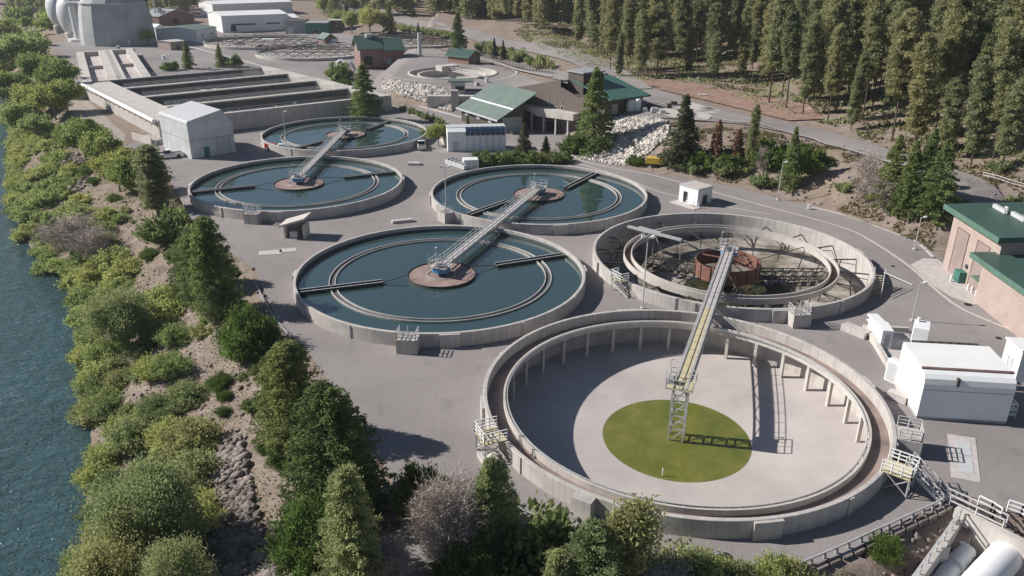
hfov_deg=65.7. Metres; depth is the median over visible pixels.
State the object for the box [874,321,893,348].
air handler
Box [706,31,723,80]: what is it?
pine tree
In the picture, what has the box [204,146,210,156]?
door
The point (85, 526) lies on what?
willow shrub
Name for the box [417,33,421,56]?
chimney stack
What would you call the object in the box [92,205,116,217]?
willow shrub
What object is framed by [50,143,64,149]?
olive shrub
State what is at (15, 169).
willow shrub
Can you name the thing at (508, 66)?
kerb
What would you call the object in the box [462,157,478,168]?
white cabinet
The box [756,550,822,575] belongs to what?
willow shrub
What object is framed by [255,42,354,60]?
rock pile
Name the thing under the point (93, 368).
willow shrub
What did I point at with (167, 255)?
dark shrub
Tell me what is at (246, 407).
dark shrub
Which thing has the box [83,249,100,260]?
willow shrub
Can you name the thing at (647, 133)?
riprap
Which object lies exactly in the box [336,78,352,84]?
green bush
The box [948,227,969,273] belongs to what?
tall door
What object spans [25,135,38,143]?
willow shrub
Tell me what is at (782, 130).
road edge line
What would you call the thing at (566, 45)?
forest floor
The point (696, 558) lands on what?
willow shrub
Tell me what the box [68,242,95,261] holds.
willow shrub
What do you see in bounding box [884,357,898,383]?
side cabinet
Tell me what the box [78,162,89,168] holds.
dark shrub
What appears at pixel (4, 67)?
broadleaf tree
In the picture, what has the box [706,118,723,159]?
dry cypress
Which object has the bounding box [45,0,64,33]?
globe digester
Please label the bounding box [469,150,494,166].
dark shrub
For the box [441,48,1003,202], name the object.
road
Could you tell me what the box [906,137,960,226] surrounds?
fir tree
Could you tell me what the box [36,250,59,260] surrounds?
willow shrub
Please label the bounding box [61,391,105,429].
willow shrub
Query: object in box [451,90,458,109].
concrete pillar
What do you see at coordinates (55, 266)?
willow shrub
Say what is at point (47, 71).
broadleaf tree
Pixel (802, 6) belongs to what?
pine tree
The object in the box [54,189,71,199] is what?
willow shrub
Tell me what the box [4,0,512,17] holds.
distant wood
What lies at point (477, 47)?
dark shrub
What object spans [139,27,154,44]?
broadleaf tree
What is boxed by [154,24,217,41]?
metal hall
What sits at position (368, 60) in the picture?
roller door
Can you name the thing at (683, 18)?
pine tree
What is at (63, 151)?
willow shrub
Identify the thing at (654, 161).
light trailer
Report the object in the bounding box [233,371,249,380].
olive shrub
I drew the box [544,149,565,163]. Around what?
dark shrub
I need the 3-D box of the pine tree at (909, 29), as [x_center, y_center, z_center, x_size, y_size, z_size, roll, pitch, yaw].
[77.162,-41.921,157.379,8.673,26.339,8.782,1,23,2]
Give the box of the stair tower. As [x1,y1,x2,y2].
[63,0,80,41]
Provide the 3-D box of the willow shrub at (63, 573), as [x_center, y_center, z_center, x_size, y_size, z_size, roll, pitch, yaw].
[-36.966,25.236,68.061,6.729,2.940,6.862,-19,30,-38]
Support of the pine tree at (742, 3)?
on the ground at (814, 190)
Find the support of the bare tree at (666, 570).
on the ground at (814, 190)
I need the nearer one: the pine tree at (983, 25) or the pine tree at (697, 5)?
the pine tree at (983, 25)
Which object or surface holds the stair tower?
on the asphalt yard at (422, 406)
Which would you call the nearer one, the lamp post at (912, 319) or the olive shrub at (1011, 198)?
the lamp post at (912, 319)
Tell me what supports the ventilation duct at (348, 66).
on the ground at (814, 190)
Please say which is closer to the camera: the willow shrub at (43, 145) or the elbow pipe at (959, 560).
the elbow pipe at (959, 560)
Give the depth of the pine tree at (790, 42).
187.80 m
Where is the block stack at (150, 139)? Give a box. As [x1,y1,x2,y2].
[131,132,162,144]
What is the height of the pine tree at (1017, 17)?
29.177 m
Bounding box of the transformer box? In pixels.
[952,269,966,282]
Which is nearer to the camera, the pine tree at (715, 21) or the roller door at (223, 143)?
the roller door at (223, 143)
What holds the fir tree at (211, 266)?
on the ground at (814, 190)
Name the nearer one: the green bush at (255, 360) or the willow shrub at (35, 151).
the green bush at (255, 360)
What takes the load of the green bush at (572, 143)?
on the ground at (814, 190)
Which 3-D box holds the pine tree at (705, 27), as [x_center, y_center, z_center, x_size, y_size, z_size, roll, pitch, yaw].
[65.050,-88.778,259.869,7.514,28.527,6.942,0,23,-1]
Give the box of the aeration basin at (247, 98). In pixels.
[82,64,391,138]
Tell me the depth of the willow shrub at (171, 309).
109.55 m
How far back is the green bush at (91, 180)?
168.90 m
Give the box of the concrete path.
[947,273,974,296]
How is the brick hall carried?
on the ground at (814, 190)
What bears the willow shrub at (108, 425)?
on the ground at (814, 190)
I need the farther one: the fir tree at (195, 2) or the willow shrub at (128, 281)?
the fir tree at (195, 2)
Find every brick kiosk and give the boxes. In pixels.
[316,32,337,43]
[445,48,482,63]
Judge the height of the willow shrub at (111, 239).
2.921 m
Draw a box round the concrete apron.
[910,258,976,303]
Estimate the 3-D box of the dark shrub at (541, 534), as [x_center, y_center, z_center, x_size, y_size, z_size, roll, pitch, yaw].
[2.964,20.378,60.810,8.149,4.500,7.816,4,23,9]
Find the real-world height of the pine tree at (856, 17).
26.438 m
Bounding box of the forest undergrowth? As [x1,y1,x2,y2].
[517,12,1023,167]
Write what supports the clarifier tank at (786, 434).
on the asphalt yard at (422, 406)
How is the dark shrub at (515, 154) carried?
on the ground at (814, 190)
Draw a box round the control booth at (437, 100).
[427,78,477,107]
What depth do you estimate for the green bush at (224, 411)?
85.36 m
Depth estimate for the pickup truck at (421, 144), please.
185.47 m
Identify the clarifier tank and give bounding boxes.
[187,156,404,224]
[259,116,428,157]
[292,225,586,354]
[408,64,497,78]
[429,164,647,234]
[474,309,950,568]
[592,212,912,328]
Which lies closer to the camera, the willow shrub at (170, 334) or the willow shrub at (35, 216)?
the willow shrub at (170, 334)
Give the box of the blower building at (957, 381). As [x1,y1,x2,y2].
[894,340,1018,424]
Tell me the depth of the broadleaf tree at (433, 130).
186.95 m
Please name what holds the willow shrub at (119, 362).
on the ground at (814, 190)
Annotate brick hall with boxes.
[351,33,405,67]
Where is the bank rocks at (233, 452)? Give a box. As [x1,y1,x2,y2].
[203,435,282,575]
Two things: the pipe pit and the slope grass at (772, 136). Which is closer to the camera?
the pipe pit
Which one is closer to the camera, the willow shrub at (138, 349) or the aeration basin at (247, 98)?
the willow shrub at (138, 349)
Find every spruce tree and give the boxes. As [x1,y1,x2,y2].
[415,23,420,35]
[491,37,498,58]
[500,40,506,59]
[513,123,533,153]
[540,136,550,153]
[656,93,702,167]
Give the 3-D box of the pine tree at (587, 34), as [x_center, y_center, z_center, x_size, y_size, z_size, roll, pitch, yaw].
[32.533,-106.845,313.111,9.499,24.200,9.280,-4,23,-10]
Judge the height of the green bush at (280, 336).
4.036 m
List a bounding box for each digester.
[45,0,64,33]
[56,0,79,39]
[77,0,156,46]
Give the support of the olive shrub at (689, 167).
on the ground at (814, 190)
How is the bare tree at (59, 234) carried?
on the ground at (814, 190)
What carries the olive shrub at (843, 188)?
on the ground at (814, 190)
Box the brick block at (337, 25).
[328,19,344,30]
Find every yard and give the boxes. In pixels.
[48,32,1023,575]
[340,42,540,102]
[618,87,779,130]
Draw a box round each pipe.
[77,81,155,124]
[932,541,975,575]
[961,541,1022,575]
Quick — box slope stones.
[651,126,1003,243]
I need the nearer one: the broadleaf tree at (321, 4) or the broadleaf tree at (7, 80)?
the broadleaf tree at (7, 80)
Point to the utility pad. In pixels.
(963, 458)
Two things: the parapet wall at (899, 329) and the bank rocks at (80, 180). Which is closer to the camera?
the parapet wall at (899, 329)
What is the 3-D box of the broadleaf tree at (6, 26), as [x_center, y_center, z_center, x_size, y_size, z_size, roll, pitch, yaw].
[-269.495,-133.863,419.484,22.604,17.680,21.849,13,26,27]
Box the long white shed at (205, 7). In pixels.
[198,0,292,16]
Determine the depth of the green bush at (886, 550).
61.36 m
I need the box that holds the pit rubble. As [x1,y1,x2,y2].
[829,518,970,575]
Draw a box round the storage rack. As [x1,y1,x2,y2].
[261,38,274,45]
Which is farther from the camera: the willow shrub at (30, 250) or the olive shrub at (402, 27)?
the olive shrub at (402, 27)
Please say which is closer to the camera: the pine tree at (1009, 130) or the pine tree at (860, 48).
the pine tree at (1009, 130)
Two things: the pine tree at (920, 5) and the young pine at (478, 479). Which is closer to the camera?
the young pine at (478, 479)
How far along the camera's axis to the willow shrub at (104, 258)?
130.69 m
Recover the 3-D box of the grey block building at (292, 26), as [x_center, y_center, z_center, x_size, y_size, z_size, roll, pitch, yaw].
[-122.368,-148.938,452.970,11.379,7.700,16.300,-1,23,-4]
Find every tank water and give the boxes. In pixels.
[192,160,399,210]
[263,120,423,149]
[297,231,581,331]
[434,169,644,223]
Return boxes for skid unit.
[445,157,469,169]
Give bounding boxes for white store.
[1002,337,1023,382]
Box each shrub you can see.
[0,136,17,144]
[0,191,19,198]
[0,191,22,205]
[1,153,20,161]
[1,199,24,214]
[2,154,26,164]
[2,173,25,186]
[3,180,22,192]
[4,160,24,170]
[5,166,23,173]
[6,130,17,137]
[6,148,25,155]
[7,145,24,150]
[7,205,27,218]
[8,168,24,175]
[8,222,39,242]
[9,181,34,193]
[10,203,42,223]
[13,135,23,142]
[18,131,31,139]
[18,156,31,164]
[19,149,32,156]
[19,174,35,182]
[19,190,44,205]
[22,135,47,150]
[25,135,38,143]
[25,190,58,207]
[25,210,50,223]
[26,245,42,254]
[28,178,54,192]
[29,166,52,178]
[29,245,49,256]
[29,256,62,275]
[30,147,40,154]
[30,233,39,245]
[31,243,53,254]
[33,227,56,245]
[34,138,54,151]
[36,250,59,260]
[37,132,50,139]
[38,150,67,165]
[38,211,56,225]
[42,159,63,172]
[42,256,70,273]
[43,147,73,159]
[45,170,72,184]
[45,258,68,273]
[46,182,72,197]
[48,239,67,251]
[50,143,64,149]
[50,199,92,219]
[50,567,80,575]
[53,271,77,290]
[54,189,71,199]
[54,209,88,229]
[55,258,85,275]
[55,539,98,574]
[56,162,80,176]
[59,256,81,268]
[60,286,97,307]
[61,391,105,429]
[62,306,87,328]
[63,280,89,293]
[64,181,74,186]
[64,271,79,286]
[64,281,97,298]
[64,343,90,366]
[66,192,91,204]
[67,262,85,274]
[67,302,91,312]
[68,174,82,182]
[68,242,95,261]
[68,344,86,353]
[68,354,124,391]
[69,457,122,492]
[69,491,102,525]
[71,370,112,401]
[72,261,106,283]
[72,322,101,346]
[72,323,89,333]
[74,336,127,371]
[74,363,83,371]
[74,517,95,536]
[75,386,124,424]
[76,383,106,403]
[76,524,101,549]
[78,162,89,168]
[81,432,125,464]
[82,206,95,213]
[82,466,122,491]
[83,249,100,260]
[84,392,123,424]
[85,479,112,497]
[86,352,111,370]
[88,211,110,224]
[88,218,119,233]
[88,243,131,268]
[89,273,101,283]
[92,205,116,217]
[92,286,116,299]
[95,231,118,245]
[96,405,141,438]
[97,279,111,287]
[97,354,129,374]
[100,413,154,458]
[101,255,142,279]
[101,365,127,389]
[104,272,136,291]
[105,475,204,543]
[109,212,129,223]
[110,252,131,265]
[111,340,122,351]
[113,401,137,417]
[119,205,131,213]
[119,338,157,359]
[119,361,143,381]
[119,458,150,485]
[120,280,134,289]
[127,350,170,383]
[130,390,174,424]
[131,201,194,245]
[133,394,150,405]
[134,407,156,426]
[134,418,161,440]
[135,318,174,346]
[137,451,166,464]
[139,414,180,456]
[143,347,195,382]
[144,282,176,301]
[145,294,188,320]
[149,314,177,327]
[150,414,224,463]
[151,321,193,347]
[153,403,186,421]
[160,240,180,263]
[160,446,223,492]
[162,376,212,411]
[166,378,195,393]
[186,323,213,338]
[187,485,229,542]
[216,298,248,315]
[217,323,228,332]
[218,53,243,67]
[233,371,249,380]
[237,397,258,413]
[245,356,268,377]
[323,58,355,80]
[398,23,409,30]
[399,104,406,111]
[404,24,420,31]
[406,106,415,113]
[414,109,423,116]
[419,111,429,118]
[420,28,429,34]
[425,28,439,35]
[426,113,438,121]
[434,30,445,36]
[434,116,444,123]
[440,30,451,37]
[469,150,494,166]
[475,39,490,52]
[479,151,504,165]
[481,39,502,54]
[482,489,583,575]
[492,150,508,165]
[496,149,519,164]
[497,509,578,575]
[502,46,517,59]
[507,46,531,61]
[507,150,525,164]
[515,151,530,164]
[523,149,543,163]
[525,54,540,65]
[531,54,555,68]
[531,150,548,163]
[541,152,555,163]
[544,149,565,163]
[553,151,573,164]
[606,488,675,575]
[642,533,723,575]
[674,155,705,173]
[693,547,735,575]
[710,157,739,175]
[717,555,756,575]
[736,158,753,173]
[748,171,776,187]
[749,547,806,575]
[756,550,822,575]
[833,181,852,192]
[947,195,975,202]
[985,160,1013,172]
[1003,194,1023,201]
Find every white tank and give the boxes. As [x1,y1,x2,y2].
[626,99,634,111]
[634,98,641,110]
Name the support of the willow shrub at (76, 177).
on the ground at (814, 190)
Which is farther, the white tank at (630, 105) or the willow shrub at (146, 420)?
the white tank at (630, 105)
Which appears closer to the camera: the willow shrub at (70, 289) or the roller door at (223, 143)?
the willow shrub at (70, 289)
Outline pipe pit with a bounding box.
[912,488,1023,575]
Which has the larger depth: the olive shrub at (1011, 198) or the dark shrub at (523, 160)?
the dark shrub at (523, 160)
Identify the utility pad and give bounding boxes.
[947,434,980,482]
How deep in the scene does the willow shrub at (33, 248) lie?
143.62 m
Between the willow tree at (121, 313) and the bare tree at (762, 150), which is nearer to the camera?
the willow tree at (121, 313)
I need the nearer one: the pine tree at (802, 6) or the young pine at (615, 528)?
the young pine at (615, 528)
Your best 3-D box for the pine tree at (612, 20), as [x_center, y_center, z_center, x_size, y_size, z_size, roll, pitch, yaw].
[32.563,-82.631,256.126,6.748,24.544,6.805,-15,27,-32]
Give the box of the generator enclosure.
[910,317,930,341]
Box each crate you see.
[647,103,652,108]
[650,107,658,111]
[659,109,666,113]
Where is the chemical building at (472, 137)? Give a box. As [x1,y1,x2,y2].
[446,123,505,151]
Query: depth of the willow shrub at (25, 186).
177.46 m
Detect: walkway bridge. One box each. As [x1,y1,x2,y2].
[288,119,350,183]
[427,173,547,275]
[665,232,740,442]
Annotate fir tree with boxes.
[165,228,201,306]
[180,40,196,68]
[185,215,245,323]
[190,0,200,4]
[213,43,223,67]
[245,337,319,460]
[275,379,396,523]
[311,463,389,575]
[347,62,384,120]
[382,4,396,33]
[447,11,468,51]
[467,455,525,573]
[539,548,575,575]
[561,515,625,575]
[569,66,617,156]
[669,145,681,168]
[775,126,803,192]
[863,134,907,211]
[886,140,923,218]
[896,128,940,212]
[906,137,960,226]
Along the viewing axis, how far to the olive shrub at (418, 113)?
222.42 m
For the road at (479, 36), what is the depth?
332.37 m
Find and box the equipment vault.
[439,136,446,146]
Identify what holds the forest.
on the ground at (814, 190)
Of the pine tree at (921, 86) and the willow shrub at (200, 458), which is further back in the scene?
the pine tree at (921, 86)
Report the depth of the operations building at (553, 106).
202.00 m
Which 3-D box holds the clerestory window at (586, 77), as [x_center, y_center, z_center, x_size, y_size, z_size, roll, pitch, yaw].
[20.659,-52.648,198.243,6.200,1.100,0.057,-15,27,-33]
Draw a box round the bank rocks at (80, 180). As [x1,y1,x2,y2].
[50,147,87,196]
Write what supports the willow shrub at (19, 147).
on the ground at (814, 190)
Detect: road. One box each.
[341,3,651,88]
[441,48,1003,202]
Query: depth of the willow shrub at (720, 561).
58.82 m
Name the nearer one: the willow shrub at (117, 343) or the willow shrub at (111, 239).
the willow shrub at (117, 343)
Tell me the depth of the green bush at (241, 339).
91.45 m
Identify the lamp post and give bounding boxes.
[403,94,409,136]
[440,165,449,223]
[640,235,654,308]
[776,161,787,199]
[910,281,927,321]
[912,216,926,249]
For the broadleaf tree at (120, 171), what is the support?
on the ground at (814, 190)
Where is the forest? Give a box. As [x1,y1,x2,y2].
[444,0,589,40]
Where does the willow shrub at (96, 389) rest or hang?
on the ground at (814, 190)
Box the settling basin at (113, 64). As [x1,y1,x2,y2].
[76,48,150,81]
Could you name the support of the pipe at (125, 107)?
attached to the aeration basin at (247, 98)
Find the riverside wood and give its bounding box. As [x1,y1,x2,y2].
[0,0,53,70]
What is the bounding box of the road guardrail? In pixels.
[982,172,1023,186]
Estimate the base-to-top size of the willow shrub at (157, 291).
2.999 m
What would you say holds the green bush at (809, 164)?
on the ground at (814, 190)
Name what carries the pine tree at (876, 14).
on the ground at (814, 190)
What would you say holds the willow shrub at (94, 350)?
on the ground at (814, 190)
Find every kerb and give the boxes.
[188,46,461,117]
[254,281,302,345]
[387,68,517,81]
[447,40,550,76]
[570,154,1008,329]
[578,163,766,213]
[812,206,934,256]
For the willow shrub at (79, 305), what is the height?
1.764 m
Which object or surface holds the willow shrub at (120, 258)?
on the ground at (814, 190)
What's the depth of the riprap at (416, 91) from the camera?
244.07 m
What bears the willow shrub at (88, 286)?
on the ground at (814, 190)
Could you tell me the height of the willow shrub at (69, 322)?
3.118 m
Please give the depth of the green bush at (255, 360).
90.85 m
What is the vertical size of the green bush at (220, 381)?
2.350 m
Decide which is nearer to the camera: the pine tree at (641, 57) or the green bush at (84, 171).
the green bush at (84, 171)
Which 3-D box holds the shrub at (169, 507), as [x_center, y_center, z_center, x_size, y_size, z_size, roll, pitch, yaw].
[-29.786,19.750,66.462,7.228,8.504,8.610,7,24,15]
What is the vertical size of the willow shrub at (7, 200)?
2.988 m
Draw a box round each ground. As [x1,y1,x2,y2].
[0,0,1023,575]
[532,536,852,575]
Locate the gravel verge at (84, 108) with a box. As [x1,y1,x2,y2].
[46,59,125,145]
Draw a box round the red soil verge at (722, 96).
[633,75,822,119]
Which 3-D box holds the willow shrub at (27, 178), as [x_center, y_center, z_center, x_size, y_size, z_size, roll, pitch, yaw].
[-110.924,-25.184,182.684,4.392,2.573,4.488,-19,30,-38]
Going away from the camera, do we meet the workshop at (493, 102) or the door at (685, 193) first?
the door at (685, 193)
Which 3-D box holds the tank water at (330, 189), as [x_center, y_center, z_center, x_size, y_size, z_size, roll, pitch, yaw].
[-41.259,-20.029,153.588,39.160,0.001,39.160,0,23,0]
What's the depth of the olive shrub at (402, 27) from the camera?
437.99 m
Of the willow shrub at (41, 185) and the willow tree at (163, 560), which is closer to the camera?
the willow tree at (163, 560)
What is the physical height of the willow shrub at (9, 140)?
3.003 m
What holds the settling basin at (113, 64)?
on the asphalt yard at (422, 406)
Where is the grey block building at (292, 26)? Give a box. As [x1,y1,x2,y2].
[284,19,308,33]
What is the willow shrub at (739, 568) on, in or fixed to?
on the ground at (814, 190)
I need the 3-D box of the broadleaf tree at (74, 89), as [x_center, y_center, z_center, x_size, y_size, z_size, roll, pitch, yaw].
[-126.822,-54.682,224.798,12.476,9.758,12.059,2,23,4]
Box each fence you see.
[473,49,551,72]
[801,495,952,573]
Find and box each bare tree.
[21,209,102,255]
[50,219,120,261]
[345,529,419,575]
[396,461,491,563]
[636,545,697,575]
[754,146,770,173]
[850,146,883,203]
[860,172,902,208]
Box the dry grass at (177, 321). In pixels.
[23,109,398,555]
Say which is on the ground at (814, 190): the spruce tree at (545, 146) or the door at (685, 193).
the spruce tree at (545, 146)
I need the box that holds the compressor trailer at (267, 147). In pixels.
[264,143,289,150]
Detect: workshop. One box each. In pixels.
[150,0,194,24]
[287,13,298,18]
[305,21,330,33]
[456,82,537,132]
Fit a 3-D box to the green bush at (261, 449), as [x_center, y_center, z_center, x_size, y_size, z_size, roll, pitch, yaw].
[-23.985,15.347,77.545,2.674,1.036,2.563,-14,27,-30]
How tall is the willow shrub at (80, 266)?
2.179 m
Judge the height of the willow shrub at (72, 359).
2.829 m
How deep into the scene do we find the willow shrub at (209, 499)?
70.29 m
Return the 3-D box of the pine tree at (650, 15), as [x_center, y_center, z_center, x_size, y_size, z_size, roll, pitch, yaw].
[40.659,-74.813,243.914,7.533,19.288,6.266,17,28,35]
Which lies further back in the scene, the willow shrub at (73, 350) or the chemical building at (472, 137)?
the chemical building at (472, 137)
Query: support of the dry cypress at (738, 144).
on the ground at (814, 190)
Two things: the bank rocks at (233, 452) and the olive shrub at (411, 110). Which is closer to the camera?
the bank rocks at (233, 452)
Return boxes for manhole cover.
[719,552,732,559]
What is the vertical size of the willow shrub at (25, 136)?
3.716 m
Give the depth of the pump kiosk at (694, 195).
145.91 m
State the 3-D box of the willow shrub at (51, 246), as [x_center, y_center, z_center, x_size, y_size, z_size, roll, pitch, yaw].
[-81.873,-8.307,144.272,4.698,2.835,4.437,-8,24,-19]
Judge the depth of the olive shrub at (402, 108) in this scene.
229.41 m
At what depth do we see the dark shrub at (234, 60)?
313.53 m
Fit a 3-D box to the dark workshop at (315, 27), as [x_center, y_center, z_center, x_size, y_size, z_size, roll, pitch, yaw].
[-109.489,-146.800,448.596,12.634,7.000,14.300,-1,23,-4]
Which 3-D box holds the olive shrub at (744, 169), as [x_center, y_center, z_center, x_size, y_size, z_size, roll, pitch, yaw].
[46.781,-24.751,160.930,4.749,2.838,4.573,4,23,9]
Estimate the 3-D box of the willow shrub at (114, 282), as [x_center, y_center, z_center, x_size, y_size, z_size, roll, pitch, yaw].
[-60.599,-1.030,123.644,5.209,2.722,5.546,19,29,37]
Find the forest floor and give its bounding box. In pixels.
[513,16,1023,189]
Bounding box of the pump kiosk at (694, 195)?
[670,180,712,209]
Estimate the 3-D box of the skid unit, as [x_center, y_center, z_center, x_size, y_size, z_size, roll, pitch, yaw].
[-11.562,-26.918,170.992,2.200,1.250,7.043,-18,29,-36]
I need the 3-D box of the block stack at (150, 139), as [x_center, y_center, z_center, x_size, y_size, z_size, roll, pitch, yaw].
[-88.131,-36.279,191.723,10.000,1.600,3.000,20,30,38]
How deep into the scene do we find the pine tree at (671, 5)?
295.64 m
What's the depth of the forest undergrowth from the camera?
229.27 m
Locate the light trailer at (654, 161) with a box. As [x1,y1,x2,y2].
[646,156,664,166]
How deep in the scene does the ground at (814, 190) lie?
148.13 m
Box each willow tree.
[59,501,168,575]
[70,443,222,575]
[72,279,160,352]
[129,526,223,575]
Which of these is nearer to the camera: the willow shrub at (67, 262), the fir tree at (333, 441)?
the fir tree at (333, 441)
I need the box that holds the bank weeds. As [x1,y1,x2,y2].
[24,107,399,564]
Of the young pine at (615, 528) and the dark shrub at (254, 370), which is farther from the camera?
the dark shrub at (254, 370)
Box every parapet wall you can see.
[862,324,902,391]
[891,326,908,332]
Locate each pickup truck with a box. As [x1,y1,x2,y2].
[160,149,182,156]
[417,140,425,149]
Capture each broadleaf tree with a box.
[0,17,21,39]
[0,32,52,68]
[0,62,11,71]
[0,68,38,101]
[0,98,39,129]
[5,80,49,113]
[10,49,69,84]
[14,109,56,137]
[17,27,45,45]
[25,82,75,119]
[28,57,82,85]
[47,77,87,111]
[51,115,111,159]
[51,123,66,135]
[73,126,127,159]
[81,144,135,191]
[100,150,166,197]
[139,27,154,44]
[315,0,328,15]
[330,10,343,18]
[339,8,359,32]
[356,4,383,33]
[376,9,388,33]
[423,121,445,145]
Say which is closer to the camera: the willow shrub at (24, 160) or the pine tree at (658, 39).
the willow shrub at (24, 160)
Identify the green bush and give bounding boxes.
[75,167,92,175]
[85,176,100,183]
[105,192,123,201]
[137,247,161,260]
[159,60,178,71]
[172,294,195,303]
[204,370,233,393]
[206,298,282,364]
[214,390,233,400]
[214,405,231,417]
[253,350,267,363]
[253,441,273,454]
[255,486,378,575]
[260,317,284,349]
[262,443,303,470]
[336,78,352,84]
[388,458,452,524]
[423,529,500,575]
[494,552,534,575]
[555,130,590,153]
[625,154,645,165]
[685,147,715,170]
[709,152,748,170]
[748,137,789,168]
[779,141,838,175]
[805,146,833,161]
[864,531,910,569]
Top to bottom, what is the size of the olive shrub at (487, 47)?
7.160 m
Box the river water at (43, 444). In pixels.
[0,96,91,575]
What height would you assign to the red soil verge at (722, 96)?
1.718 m
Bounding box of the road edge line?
[645,98,916,172]
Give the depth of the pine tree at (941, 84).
167.28 m
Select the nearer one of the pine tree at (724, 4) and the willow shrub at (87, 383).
the willow shrub at (87, 383)
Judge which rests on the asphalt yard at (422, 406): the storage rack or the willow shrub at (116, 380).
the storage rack
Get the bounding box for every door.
[173,18,178,23]
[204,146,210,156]
[216,135,231,154]
[230,26,236,31]
[287,27,292,33]
[363,56,372,64]
[453,142,458,151]
[503,117,521,132]
[612,104,617,113]
[683,191,687,201]
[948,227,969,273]
[967,240,990,291]
[1006,354,1013,367]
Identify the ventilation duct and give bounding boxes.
[334,59,349,67]
[343,61,355,69]
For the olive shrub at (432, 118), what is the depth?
215.94 m
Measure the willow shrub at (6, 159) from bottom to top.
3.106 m
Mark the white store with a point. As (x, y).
(1013, 356)
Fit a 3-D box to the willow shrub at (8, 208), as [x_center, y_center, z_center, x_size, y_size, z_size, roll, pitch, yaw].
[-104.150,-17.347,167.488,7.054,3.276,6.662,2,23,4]
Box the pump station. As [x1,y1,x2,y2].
[943,202,1023,337]
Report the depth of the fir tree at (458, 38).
325.95 m
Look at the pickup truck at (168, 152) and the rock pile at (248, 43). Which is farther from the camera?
the rock pile at (248, 43)
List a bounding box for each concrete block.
[259,249,281,255]
[279,248,296,251]
[391,218,412,223]
[408,162,420,165]
[840,322,871,339]
[886,388,907,404]
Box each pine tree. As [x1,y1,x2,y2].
[128,143,178,214]
[580,0,602,52]
[584,0,599,47]
[597,0,607,50]
[602,0,621,69]
[614,32,625,74]
[617,0,624,15]
[618,6,623,42]
[620,0,636,58]
[621,13,634,69]
[632,0,640,48]
[633,9,651,77]
[634,13,655,73]
[635,0,651,25]
[646,0,673,75]
[664,3,671,61]
[665,0,675,24]
[669,17,675,52]
[671,1,692,55]
[672,0,697,61]
[682,26,697,73]
[690,0,706,58]
[698,0,722,60]
[704,2,729,77]
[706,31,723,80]
[721,0,730,31]
[723,0,729,19]
[726,0,741,60]
[730,0,746,53]
[735,6,753,76]
[744,0,755,48]
[745,103,761,164]
[748,0,769,68]
[748,18,762,72]
[756,2,775,80]
[763,0,795,102]
[779,3,804,107]
[781,0,809,95]
[797,12,824,113]
[799,0,821,65]
[811,5,829,98]
[814,5,853,105]
[820,0,830,33]
[820,0,860,112]
[823,22,850,121]
[841,0,865,88]
[846,51,870,129]
[848,44,864,92]
[849,24,868,85]
[858,0,888,114]
[860,0,870,24]
[872,23,892,106]
[873,0,913,82]
[878,0,912,93]
[881,7,929,141]
[883,61,901,125]
[903,32,944,147]
[908,0,931,29]
[923,0,933,27]
[925,0,952,89]
[928,0,937,38]
[934,77,967,143]
[935,0,984,128]
[935,0,986,98]
[935,66,947,117]
[943,73,969,139]
[957,2,997,122]
[962,54,998,168]
[966,32,996,110]
[981,0,1004,27]
[989,19,1023,158]
[991,0,1018,84]
[993,76,1023,177]
[1001,0,1023,56]
[1014,20,1023,74]
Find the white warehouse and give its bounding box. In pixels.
[207,9,287,32]
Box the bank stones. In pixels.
[24,108,398,540]
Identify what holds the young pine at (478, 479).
on the ground at (814, 190)
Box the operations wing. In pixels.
[566,68,650,118]
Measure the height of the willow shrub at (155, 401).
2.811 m
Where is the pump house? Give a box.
[157,39,183,49]
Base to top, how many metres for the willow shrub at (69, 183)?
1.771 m
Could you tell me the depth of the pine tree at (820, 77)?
189.11 m
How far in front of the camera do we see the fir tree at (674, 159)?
166.36 m
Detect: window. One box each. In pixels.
[231,23,255,25]
[455,86,463,90]
[585,74,603,79]
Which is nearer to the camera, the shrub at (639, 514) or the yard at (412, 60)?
the shrub at (639, 514)
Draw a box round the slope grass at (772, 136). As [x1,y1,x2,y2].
[666,126,1023,249]
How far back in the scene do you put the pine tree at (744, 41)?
230.28 m
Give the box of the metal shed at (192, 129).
[158,101,235,158]
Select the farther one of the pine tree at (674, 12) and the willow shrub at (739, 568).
the pine tree at (674, 12)
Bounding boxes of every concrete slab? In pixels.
[656,102,719,119]
[884,333,910,358]
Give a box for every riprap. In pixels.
[381,78,453,111]
[580,115,671,165]
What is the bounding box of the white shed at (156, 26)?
[153,24,164,35]
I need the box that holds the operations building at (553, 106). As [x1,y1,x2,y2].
[517,73,607,134]
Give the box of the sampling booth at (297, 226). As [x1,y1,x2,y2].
[278,212,310,238]
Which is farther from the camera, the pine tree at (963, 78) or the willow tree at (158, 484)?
the pine tree at (963, 78)
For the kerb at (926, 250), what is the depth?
132.24 m
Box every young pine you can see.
[466,473,483,529]
[601,503,642,575]
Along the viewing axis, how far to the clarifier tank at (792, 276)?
120.11 m
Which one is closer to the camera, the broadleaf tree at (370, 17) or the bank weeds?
the bank weeds
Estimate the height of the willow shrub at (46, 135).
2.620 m
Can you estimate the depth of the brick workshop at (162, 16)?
484.93 m
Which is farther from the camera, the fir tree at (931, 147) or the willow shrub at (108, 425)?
the fir tree at (931, 147)
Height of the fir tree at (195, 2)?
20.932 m
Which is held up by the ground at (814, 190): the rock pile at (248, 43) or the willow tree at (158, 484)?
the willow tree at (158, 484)
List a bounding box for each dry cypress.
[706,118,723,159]
[731,127,744,159]
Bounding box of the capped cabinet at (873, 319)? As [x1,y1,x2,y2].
[867,314,885,333]

